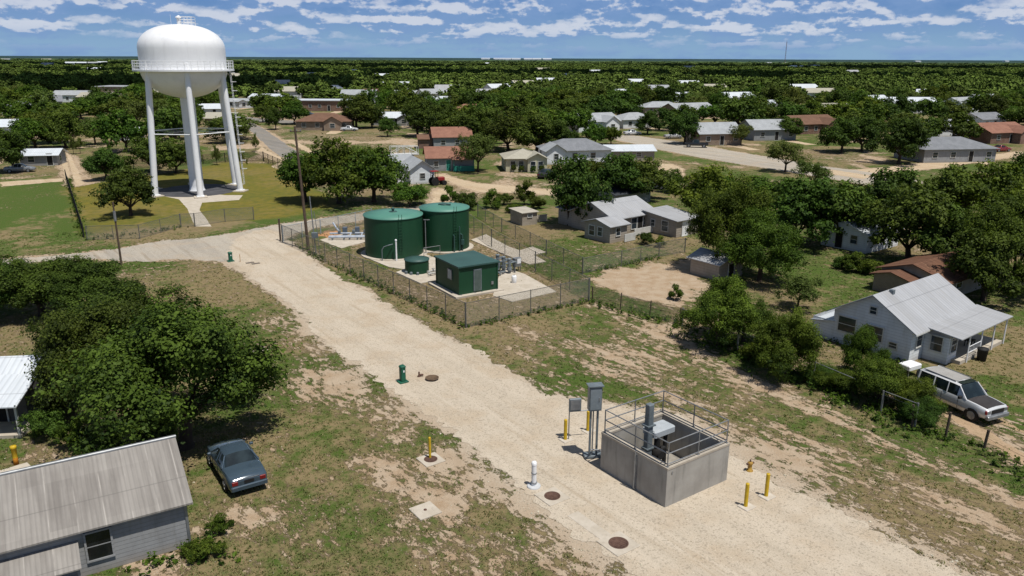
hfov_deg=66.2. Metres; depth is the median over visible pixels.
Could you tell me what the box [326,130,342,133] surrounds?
driveway
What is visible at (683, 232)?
door
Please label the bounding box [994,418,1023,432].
dirt track
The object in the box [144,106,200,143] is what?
oak tree
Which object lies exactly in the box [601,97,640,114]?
oak tree
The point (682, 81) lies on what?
house
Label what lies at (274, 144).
road
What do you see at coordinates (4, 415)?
window
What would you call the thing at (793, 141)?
driveway
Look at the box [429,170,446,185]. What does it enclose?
tractor
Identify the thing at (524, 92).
elm tree
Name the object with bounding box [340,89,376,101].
house
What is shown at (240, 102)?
house
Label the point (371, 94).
oak tree
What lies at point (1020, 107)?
elm tree
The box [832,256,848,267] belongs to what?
bush
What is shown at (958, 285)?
window
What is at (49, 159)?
door
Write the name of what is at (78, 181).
path
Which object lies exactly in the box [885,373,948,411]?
bush
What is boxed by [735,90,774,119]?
oak tree
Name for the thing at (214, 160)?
chain link fence
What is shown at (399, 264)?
concrete pad
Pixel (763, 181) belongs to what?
elm tree
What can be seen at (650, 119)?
oak tree
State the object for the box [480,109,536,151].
oak tree
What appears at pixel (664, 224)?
window
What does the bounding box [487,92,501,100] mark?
oak tree
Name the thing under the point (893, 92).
oak tree
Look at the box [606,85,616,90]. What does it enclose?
oak tree
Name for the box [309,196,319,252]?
signal pole
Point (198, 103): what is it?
oak tree
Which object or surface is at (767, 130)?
house
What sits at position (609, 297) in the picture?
wire fence
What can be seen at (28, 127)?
elm tree
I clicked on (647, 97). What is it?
oak tree
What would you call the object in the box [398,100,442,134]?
oak tree
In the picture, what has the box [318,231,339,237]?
bare soil
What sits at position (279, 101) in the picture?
elm tree
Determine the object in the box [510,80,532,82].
house
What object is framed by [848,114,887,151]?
oak tree
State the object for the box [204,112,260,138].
mesquite tree
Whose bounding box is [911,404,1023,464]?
wire fence
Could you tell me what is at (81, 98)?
elm tree
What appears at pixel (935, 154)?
window
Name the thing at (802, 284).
mesquite tree
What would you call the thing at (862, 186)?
mesquite tree
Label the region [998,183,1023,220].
elm tree
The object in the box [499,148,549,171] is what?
house
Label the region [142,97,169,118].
mesquite tree
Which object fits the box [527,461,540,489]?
vent pipe
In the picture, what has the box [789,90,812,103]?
oak tree
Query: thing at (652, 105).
house
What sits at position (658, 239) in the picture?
bush
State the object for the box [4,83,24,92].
mesquite tree
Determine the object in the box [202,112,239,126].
house
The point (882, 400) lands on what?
wire fence
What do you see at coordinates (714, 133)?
house
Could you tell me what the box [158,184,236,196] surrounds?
paved ring
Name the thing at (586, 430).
bollard
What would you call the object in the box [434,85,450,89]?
house
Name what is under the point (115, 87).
building
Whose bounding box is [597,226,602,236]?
window
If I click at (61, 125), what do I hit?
oak tree
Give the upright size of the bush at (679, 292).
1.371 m
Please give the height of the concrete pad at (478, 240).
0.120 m
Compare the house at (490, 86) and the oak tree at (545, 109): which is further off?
the house at (490, 86)
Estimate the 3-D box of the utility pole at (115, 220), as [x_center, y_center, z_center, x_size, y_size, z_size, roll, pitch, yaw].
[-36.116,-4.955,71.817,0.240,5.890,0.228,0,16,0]
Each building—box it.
[53,90,87,101]
[76,92,112,97]
[94,85,128,95]
[299,99,349,110]
[434,250,499,294]
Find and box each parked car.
[3,163,35,172]
[207,438,267,492]
[340,125,357,130]
[537,168,552,177]
[623,129,641,134]
[663,133,681,138]
[917,365,1008,421]
[994,145,1011,151]
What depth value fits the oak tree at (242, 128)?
172.58 m
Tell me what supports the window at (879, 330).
in the house at (938, 318)
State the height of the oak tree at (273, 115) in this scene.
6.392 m
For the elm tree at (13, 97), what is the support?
on the ground at (30, 210)
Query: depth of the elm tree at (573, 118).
187.39 m
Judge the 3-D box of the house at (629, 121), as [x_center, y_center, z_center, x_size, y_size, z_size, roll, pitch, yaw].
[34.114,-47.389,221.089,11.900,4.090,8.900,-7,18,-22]
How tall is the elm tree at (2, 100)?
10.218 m
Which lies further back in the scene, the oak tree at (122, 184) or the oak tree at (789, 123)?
the oak tree at (789, 123)
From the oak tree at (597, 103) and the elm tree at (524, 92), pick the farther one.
the elm tree at (524, 92)
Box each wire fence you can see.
[592,286,681,324]
[681,308,918,426]
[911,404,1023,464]
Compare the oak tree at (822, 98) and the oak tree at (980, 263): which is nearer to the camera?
the oak tree at (980, 263)
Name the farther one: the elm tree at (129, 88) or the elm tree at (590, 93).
the elm tree at (129, 88)
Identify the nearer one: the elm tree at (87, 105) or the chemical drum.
the chemical drum
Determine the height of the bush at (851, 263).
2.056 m
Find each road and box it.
[3,206,419,262]
[226,229,959,575]
[249,122,299,158]
[612,135,989,208]
[858,152,1023,173]
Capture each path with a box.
[0,178,63,186]
[62,162,69,184]
[66,154,84,185]
[165,195,242,226]
[254,147,286,161]
[286,140,313,153]
[826,170,873,178]
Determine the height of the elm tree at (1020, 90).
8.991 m
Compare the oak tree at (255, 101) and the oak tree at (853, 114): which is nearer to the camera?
the oak tree at (853, 114)
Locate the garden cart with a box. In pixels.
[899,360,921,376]
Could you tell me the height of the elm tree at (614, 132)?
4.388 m
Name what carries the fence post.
on the gravel road at (496, 421)
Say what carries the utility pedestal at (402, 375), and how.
on the gravel road at (496, 421)
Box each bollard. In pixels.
[428,437,430,457]
[558,419,573,442]
[581,411,595,433]
[737,482,755,511]
[758,473,775,500]
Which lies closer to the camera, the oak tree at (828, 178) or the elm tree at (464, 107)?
the oak tree at (828, 178)
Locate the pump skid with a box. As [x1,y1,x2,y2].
[492,254,516,275]
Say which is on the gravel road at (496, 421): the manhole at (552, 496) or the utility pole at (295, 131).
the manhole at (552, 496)
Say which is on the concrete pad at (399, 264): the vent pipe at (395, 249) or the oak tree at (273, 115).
the vent pipe at (395, 249)
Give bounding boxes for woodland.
[0,56,1023,63]
[0,58,1023,103]
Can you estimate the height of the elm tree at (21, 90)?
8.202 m
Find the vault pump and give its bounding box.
[641,402,674,462]
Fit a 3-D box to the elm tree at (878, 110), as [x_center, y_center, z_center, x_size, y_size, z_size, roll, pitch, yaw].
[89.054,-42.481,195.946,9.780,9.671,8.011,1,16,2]
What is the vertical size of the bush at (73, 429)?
1.645 m
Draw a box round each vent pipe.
[381,239,396,260]
[423,219,429,252]
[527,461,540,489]
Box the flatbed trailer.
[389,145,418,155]
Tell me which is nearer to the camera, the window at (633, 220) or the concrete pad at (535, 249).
the concrete pad at (535, 249)
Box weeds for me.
[63,177,1023,575]
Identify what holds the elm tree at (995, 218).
on the ground at (30, 210)
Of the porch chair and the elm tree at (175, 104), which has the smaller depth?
the porch chair
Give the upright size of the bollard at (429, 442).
1.140 m
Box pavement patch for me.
[567,511,610,538]
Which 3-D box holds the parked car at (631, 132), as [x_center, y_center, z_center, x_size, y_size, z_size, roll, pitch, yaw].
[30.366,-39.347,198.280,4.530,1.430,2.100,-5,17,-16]
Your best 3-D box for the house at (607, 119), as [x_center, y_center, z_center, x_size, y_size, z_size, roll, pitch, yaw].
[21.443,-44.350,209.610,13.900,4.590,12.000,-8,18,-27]
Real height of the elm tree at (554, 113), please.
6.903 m
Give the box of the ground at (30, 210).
[0,76,1023,575]
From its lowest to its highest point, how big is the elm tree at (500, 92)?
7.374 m
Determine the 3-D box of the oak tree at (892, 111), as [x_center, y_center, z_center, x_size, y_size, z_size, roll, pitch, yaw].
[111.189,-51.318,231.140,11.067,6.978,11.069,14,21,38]
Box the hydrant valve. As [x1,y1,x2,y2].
[746,459,753,471]
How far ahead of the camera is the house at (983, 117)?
223.31 m
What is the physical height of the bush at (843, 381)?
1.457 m
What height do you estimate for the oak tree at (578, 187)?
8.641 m
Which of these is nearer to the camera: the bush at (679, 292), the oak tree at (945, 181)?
the bush at (679, 292)
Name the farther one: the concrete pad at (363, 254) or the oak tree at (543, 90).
the oak tree at (543, 90)
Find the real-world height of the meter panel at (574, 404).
2.270 m
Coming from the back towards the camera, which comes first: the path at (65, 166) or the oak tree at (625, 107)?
the oak tree at (625, 107)
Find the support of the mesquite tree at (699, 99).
on the ground at (30, 210)
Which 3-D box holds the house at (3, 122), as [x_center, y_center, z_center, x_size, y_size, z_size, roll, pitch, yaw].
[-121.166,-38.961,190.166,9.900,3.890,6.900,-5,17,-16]
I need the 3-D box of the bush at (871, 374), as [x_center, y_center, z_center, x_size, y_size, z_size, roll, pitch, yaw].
[20.769,5.057,43.968,3.352,2.915,4.396,5,17,15]
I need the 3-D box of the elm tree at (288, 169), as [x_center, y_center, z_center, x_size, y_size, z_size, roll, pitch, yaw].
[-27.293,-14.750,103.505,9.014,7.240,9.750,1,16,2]
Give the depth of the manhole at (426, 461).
37.53 m
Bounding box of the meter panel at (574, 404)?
[568,398,587,438]
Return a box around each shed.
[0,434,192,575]
[20,148,67,165]
[508,206,546,225]
[686,247,742,280]
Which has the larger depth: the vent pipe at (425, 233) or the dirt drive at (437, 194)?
the dirt drive at (437, 194)
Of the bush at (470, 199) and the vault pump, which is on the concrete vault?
the vault pump
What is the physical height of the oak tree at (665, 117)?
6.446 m
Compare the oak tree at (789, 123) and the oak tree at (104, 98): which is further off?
the oak tree at (104, 98)
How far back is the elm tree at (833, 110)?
213.45 m
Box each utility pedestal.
[227,252,233,261]
[397,364,408,383]
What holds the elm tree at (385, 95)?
on the ground at (30, 210)
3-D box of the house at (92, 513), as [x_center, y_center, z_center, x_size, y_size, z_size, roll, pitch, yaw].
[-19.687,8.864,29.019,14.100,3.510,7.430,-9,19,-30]
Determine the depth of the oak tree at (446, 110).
193.14 m
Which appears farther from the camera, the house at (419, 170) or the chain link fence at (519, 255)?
the house at (419, 170)
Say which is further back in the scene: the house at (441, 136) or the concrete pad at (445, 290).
the house at (441, 136)
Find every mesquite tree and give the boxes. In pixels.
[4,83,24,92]
[16,89,57,105]
[68,134,77,153]
[74,137,85,153]
[77,115,99,144]
[115,99,154,120]
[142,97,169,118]
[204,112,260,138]
[211,143,221,161]
[238,151,247,167]
[250,132,258,147]
[334,145,373,150]
[416,90,439,100]
[451,132,496,171]
[675,93,700,102]
[687,96,708,102]
[726,124,753,144]
[764,140,812,171]
[772,272,824,308]
[782,86,805,103]
[790,159,835,181]
[849,181,872,197]
[904,91,922,96]
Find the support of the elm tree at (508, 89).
on the ground at (30, 210)
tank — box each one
[363,207,422,258]
[404,255,428,274]
[419,202,469,251]
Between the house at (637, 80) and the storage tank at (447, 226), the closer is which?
the storage tank at (447, 226)
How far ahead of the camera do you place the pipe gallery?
83.57 m
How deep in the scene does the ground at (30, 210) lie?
45.73 m
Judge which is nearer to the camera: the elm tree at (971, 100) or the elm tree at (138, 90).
the elm tree at (971, 100)
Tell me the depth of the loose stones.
33.36 m
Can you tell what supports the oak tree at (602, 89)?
on the ground at (30, 210)
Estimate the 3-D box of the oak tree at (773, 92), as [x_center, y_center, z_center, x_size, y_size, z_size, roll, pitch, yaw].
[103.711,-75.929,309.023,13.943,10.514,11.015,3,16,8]
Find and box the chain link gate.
[179,213,194,226]
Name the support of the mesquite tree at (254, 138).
on the ground at (30, 210)
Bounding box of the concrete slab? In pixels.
[409,501,441,520]
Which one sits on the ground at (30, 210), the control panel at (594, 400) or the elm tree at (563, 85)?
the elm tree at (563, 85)
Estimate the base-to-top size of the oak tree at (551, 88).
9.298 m
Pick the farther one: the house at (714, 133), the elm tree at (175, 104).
the elm tree at (175, 104)
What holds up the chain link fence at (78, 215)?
on the ground at (30, 210)
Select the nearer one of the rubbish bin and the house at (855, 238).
the rubbish bin
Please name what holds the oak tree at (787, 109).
on the ground at (30, 210)
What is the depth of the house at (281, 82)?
452.72 m
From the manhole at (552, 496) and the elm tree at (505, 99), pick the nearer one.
the manhole at (552, 496)
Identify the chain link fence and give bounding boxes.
[64,169,84,237]
[85,214,180,239]
[132,151,262,168]
[194,207,253,226]
[263,153,281,166]
[281,224,464,323]
[282,208,371,241]
[465,278,589,327]
[469,214,590,300]
[477,204,582,272]
[582,238,685,273]
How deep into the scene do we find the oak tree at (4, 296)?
55.94 m
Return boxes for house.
[0,119,15,130]
[0,355,46,438]
[25,95,62,103]
[199,103,220,114]
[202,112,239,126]
[229,98,252,107]
[246,117,295,123]
[247,93,284,98]
[274,86,300,98]
[275,80,289,84]
[293,113,353,130]
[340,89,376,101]
[374,112,408,125]
[388,153,435,183]
[416,88,446,95]
[416,127,472,148]
[423,146,474,170]
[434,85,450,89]
[483,84,509,89]
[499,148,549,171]
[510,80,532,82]
[535,138,613,164]
[555,195,697,243]
[565,112,621,132]
[604,144,656,160]
[616,112,651,128]
[629,79,643,82]
[641,101,671,114]
[648,85,668,89]
[660,102,714,117]
[679,80,699,82]
[685,122,740,145]
[719,92,751,104]
[739,119,795,140]
[779,114,835,133]
[790,84,817,87]
[802,88,832,99]
[811,273,1012,364]
[821,220,897,253]
[868,95,887,98]
[869,252,980,293]
[887,97,936,112]
[894,136,999,162]
[923,119,956,136]
[944,97,978,112]
[963,122,1023,143]
[967,112,1006,122]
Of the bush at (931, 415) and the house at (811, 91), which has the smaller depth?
the bush at (931, 415)
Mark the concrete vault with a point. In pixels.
(696, 460)
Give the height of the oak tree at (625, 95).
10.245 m
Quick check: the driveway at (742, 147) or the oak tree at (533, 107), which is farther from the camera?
the oak tree at (533, 107)
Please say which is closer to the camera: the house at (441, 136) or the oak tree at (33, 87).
the house at (441, 136)
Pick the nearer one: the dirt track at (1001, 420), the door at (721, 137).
the dirt track at (1001, 420)
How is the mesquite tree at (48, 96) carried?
on the ground at (30, 210)
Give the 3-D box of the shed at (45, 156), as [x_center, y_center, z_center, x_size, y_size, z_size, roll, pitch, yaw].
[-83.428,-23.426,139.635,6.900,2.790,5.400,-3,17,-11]
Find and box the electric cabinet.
[512,257,520,269]
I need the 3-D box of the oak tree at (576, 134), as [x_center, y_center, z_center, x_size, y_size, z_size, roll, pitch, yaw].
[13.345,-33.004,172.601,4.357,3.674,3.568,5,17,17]
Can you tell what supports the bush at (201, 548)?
on the ground at (30, 210)
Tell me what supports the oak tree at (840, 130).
on the ground at (30, 210)
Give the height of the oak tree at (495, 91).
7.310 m
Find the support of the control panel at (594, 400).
on the gravel road at (496, 421)
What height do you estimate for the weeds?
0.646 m
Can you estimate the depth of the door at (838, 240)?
80.10 m
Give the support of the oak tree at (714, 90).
on the ground at (30, 210)
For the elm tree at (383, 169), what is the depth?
101.16 m
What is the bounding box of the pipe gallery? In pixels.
[328,222,364,239]
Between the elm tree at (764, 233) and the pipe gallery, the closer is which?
the elm tree at (764, 233)
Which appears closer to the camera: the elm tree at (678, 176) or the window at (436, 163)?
the elm tree at (678, 176)
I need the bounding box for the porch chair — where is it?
[964,338,975,345]
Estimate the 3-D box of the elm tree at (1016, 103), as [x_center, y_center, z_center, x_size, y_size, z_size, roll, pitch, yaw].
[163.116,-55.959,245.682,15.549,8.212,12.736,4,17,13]
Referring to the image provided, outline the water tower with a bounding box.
[131,15,248,198]
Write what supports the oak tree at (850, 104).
on the ground at (30, 210)
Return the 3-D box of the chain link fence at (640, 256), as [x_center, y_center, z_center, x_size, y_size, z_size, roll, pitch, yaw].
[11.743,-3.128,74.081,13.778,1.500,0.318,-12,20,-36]
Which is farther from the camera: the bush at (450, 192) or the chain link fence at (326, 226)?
the bush at (450, 192)
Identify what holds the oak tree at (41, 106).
on the ground at (30, 210)
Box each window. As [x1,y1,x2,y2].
[0,408,9,421]
[27,156,34,162]
[82,526,115,563]
[420,173,424,178]
[434,161,438,166]
[447,268,451,279]
[510,161,515,168]
[518,161,523,168]
[530,161,535,167]
[588,224,594,235]
[590,152,595,158]
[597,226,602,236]
[615,227,620,236]
[631,217,636,229]
[650,219,654,226]
[661,220,668,231]
[836,314,857,334]
[849,234,857,244]
[866,323,884,343]
[868,305,878,315]
[887,340,897,349]
[915,334,923,348]
[928,334,944,353]
[932,152,938,157]
[949,337,957,353]
[950,152,956,157]
[955,276,963,288]
[986,151,991,156]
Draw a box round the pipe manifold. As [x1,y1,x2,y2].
[427,268,435,274]
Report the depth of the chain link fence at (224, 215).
91.56 m
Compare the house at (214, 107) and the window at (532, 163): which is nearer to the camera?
the window at (532, 163)
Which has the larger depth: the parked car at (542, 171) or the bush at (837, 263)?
the parked car at (542, 171)
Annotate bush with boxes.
[12,404,69,438]
[51,415,93,446]
[178,537,229,563]
[202,512,234,533]
[388,179,429,206]
[440,185,457,202]
[450,190,478,207]
[482,188,500,207]
[495,193,513,204]
[504,203,522,211]
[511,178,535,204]
[530,196,546,208]
[635,231,654,242]
[655,235,665,246]
[667,283,683,298]
[738,342,763,362]
[788,361,838,387]
[811,366,859,392]
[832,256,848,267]
[839,322,891,373]
[840,251,868,273]
[853,355,911,402]
[856,258,883,274]
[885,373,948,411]
[894,393,947,428]
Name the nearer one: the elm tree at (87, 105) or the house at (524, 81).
the elm tree at (87, 105)
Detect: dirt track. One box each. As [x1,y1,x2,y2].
[942,410,1023,463]
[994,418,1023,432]
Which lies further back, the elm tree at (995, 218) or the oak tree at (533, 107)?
the oak tree at (533, 107)
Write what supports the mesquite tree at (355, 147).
on the ground at (30, 210)
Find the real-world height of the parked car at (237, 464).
1.430 m
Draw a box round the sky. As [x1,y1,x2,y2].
[0,0,1023,59]
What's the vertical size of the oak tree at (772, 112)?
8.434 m
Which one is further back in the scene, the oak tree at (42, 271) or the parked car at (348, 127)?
the parked car at (348, 127)
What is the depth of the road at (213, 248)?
78.53 m
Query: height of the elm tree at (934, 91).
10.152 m
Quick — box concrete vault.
[600,390,729,506]
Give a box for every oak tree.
[0,127,32,171]
[0,251,106,316]
[0,255,35,307]
[14,292,149,412]
[17,258,143,310]
[25,286,301,456]
[29,84,47,93]
[29,99,81,122]
[33,276,200,332]
[35,109,94,147]
[79,146,126,179]
[83,85,111,99]
[88,96,131,120]
[88,163,158,215]
[89,89,129,106]
[122,135,179,166]
[128,90,166,110]
[141,113,183,137]
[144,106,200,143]
[145,137,207,173]
[171,98,205,112]
[202,116,248,139]
[245,90,279,108]
[253,104,269,121]
[263,106,281,129]
[338,93,385,127]
[345,87,382,109]
[358,105,385,127]
[378,116,401,136]
[396,96,435,115]
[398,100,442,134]
[420,101,457,128]
[423,94,449,104]
[433,111,474,133]
[443,93,463,105]
[453,86,478,95]
[454,105,510,139]
[457,89,501,107]
[465,99,505,132]
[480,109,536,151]
[487,88,498,93]
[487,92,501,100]
[500,94,540,115]
[506,109,555,151]
[519,105,545,115]
[530,87,549,94]
[536,117,575,143]
[539,98,590,114]
[540,106,563,113]
[541,153,613,225]
[545,85,563,95]
[557,88,577,97]
[571,130,581,137]
[572,95,592,108]
[575,102,594,112]
[580,94,619,113]
[589,84,607,96]
[594,151,656,194]
[601,86,644,112]
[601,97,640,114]
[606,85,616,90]
[631,85,657,103]
[631,156,675,193]
[634,111,663,134]
[647,106,675,130]
[649,83,687,102]
[666,109,700,143]
[696,86,721,96]
[702,91,712,104]
[715,94,768,124]
[733,295,774,341]
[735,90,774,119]
[739,100,780,118]
[754,174,857,245]
[760,82,790,99]
[766,103,782,117]
[766,178,806,210]
[769,102,809,118]
[773,95,799,107]
[777,115,804,134]
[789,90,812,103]
[800,178,887,236]
[809,176,839,192]
[813,89,840,102]
[815,116,861,152]
[825,87,854,102]
[832,101,864,109]
[832,110,878,136]
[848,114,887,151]
[861,116,938,163]
[861,177,961,258]
[863,163,926,208]
[876,85,910,97]
[880,111,929,134]
[881,103,906,120]
[882,93,916,120]
[908,201,973,253]
[914,96,950,117]
[920,162,988,208]
[923,116,948,136]
[935,99,973,117]
[936,110,983,137]
[936,226,1023,300]
[974,93,1010,113]
[994,151,1023,189]
[997,106,1023,121]
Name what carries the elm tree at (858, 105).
on the ground at (30, 210)
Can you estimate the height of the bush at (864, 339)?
3.613 m
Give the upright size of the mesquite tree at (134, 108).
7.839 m
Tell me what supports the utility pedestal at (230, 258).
on the gravel road at (496, 421)
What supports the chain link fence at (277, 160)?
on the ground at (30, 210)
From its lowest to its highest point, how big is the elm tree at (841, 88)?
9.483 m
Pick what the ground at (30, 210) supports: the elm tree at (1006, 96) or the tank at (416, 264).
the elm tree at (1006, 96)
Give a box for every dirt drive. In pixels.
[431,189,451,202]
[436,173,556,194]
[658,164,684,175]
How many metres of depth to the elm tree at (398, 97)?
240.10 m
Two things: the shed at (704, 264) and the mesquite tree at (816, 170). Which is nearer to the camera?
the shed at (704, 264)
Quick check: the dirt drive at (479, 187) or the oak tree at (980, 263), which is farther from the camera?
the dirt drive at (479, 187)
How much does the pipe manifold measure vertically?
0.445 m
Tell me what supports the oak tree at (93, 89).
on the ground at (30, 210)
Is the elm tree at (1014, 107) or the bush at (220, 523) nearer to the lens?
the bush at (220, 523)
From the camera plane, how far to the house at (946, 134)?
198.33 m
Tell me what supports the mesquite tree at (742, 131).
on the ground at (30, 210)
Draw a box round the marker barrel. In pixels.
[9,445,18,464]
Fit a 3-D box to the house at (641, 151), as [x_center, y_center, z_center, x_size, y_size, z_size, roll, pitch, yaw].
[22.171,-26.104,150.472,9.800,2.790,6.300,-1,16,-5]
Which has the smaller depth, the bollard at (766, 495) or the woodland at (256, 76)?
the bollard at (766, 495)
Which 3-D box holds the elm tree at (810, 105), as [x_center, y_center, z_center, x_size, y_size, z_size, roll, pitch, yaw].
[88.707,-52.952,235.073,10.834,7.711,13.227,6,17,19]
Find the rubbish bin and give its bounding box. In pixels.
[976,346,988,361]
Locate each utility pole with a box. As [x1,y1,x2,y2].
[112,202,122,264]
[290,126,309,249]
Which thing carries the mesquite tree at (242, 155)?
on the ground at (30, 210)
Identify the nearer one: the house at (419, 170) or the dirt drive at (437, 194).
the dirt drive at (437, 194)
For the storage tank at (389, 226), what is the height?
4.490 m
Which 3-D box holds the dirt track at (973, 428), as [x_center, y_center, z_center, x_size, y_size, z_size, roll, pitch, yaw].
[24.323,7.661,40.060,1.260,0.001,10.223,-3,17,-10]
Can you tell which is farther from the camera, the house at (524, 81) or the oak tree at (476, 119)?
the house at (524, 81)
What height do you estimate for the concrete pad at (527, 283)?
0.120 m
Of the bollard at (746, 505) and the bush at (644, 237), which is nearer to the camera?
the bollard at (746, 505)
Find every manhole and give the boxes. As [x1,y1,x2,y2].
[416,452,445,467]
[425,375,438,379]
[534,487,569,505]
[596,531,640,556]
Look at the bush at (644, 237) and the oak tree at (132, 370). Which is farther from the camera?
the bush at (644, 237)
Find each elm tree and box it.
[0,90,10,115]
[0,98,38,118]
[1,88,31,104]
[7,116,57,148]
[12,107,80,142]
[13,85,35,95]
[46,102,84,112]
[58,100,103,117]
[72,96,101,115]
[86,107,147,151]
[120,83,152,94]
[122,84,145,98]
[159,96,205,133]
[179,100,205,123]
[195,94,214,103]
[204,91,219,103]
[260,91,301,110]
[274,149,333,201]
[280,100,310,123]
[289,132,374,203]
[322,144,410,201]
[373,83,393,103]
[375,90,391,111]
[384,87,417,111]
[453,100,497,121]
[486,90,511,95]
[499,93,514,110]
[502,86,519,94]
[511,88,533,95]
[522,112,553,120]
[526,91,544,100]
[531,94,556,111]
[538,89,573,101]
[546,108,559,119]
[556,109,595,131]
[558,82,569,92]
[572,89,599,98]
[581,123,608,141]
[586,158,605,183]
[604,126,622,144]
[632,84,656,103]
[656,168,683,188]
[663,162,749,214]
[668,103,700,121]
[673,274,764,345]
[682,169,779,271]
[697,103,740,121]
[708,90,729,104]
[714,204,812,281]
[722,173,778,203]
[742,82,764,95]
[745,302,826,382]
[794,98,823,114]
[811,100,861,118]
[828,85,848,92]
[847,85,858,91]
[847,87,880,103]
[848,98,888,120]
[851,91,887,104]
[855,95,889,115]
[919,84,959,97]
[935,94,956,100]
[944,156,1023,211]
[947,178,1023,289]
[963,90,992,111]
[995,91,1013,108]
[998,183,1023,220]
[999,89,1020,101]
[1002,106,1023,123]
[1010,98,1023,120]
[1014,87,1023,96]
[1015,102,1023,122]
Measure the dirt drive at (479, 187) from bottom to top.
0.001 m
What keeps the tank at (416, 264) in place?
on the concrete pad at (423, 278)
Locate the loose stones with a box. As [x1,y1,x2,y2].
[4,277,1021,575]
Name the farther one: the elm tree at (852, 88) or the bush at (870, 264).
the elm tree at (852, 88)
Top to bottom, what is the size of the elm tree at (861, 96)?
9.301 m
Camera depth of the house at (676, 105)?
260.43 m
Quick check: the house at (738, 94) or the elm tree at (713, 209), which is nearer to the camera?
the elm tree at (713, 209)
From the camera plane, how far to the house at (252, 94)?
326.22 m
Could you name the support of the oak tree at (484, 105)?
on the ground at (30, 210)
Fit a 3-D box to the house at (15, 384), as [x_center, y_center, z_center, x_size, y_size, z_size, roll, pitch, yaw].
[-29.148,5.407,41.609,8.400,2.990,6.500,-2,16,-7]
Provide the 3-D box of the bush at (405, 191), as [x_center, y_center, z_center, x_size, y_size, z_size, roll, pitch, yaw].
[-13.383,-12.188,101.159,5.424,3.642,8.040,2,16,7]
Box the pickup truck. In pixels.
[685,139,707,147]
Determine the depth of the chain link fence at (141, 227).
82.79 m
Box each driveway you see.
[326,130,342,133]
[727,145,758,149]
[782,140,815,144]
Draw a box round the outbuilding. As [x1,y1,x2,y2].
[598,185,653,201]
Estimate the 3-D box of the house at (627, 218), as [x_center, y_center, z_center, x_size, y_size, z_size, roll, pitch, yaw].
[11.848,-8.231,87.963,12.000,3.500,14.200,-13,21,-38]
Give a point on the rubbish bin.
(982, 353)
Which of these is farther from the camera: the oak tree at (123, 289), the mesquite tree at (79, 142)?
the mesquite tree at (79, 142)
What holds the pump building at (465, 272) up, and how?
on the concrete pad at (445, 290)
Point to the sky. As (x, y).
(586, 29)
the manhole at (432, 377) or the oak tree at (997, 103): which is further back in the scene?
the oak tree at (997, 103)
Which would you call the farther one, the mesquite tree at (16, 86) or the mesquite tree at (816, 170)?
the mesquite tree at (16, 86)
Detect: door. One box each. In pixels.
[45,153,53,165]
[402,372,405,381]
[446,159,450,170]
[473,269,481,290]
[570,400,580,409]
[637,216,642,228]
[681,220,688,236]
[720,136,724,144]
[727,263,734,276]
[774,131,778,140]
[834,230,843,248]
[968,151,973,161]
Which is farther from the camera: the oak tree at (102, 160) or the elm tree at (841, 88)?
the elm tree at (841, 88)
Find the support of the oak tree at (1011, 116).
on the ground at (30, 210)
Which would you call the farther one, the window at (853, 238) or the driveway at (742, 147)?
the driveway at (742, 147)
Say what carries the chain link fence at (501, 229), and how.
on the ground at (30, 210)
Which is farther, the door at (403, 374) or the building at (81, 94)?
the building at (81, 94)
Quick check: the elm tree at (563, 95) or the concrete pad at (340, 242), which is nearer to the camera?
the concrete pad at (340, 242)
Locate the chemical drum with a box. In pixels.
[511,275,516,282]
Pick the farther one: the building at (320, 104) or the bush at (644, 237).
the building at (320, 104)
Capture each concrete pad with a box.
[0,462,29,472]
[321,234,364,247]
[361,250,427,260]
[370,254,434,268]
[396,266,435,283]
[424,243,473,253]
[428,281,503,298]
[471,234,545,264]
[493,268,550,301]
[521,247,544,254]
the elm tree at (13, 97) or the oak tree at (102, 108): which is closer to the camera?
the oak tree at (102, 108)
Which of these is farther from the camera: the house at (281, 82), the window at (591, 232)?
the house at (281, 82)
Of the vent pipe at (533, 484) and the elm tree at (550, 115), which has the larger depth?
the elm tree at (550, 115)
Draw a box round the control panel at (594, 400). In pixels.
[582,382,619,458]
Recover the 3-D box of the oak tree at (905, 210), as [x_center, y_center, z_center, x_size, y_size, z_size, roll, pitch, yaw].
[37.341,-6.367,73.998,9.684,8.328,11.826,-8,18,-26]
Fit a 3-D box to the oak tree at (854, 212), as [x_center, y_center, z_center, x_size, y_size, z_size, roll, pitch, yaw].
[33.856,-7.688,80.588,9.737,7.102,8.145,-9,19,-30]
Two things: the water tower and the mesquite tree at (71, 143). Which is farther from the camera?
the mesquite tree at (71, 143)
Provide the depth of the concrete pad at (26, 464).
36.71 m
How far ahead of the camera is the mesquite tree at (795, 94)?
299.67 m
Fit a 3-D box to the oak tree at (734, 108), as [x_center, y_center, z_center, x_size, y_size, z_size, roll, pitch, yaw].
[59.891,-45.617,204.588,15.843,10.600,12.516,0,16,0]
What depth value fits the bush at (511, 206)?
97.37 m
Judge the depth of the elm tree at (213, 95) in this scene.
287.06 m
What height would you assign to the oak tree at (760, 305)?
3.595 m
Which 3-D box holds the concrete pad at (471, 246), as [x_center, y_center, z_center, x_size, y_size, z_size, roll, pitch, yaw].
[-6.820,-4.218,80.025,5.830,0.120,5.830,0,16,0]

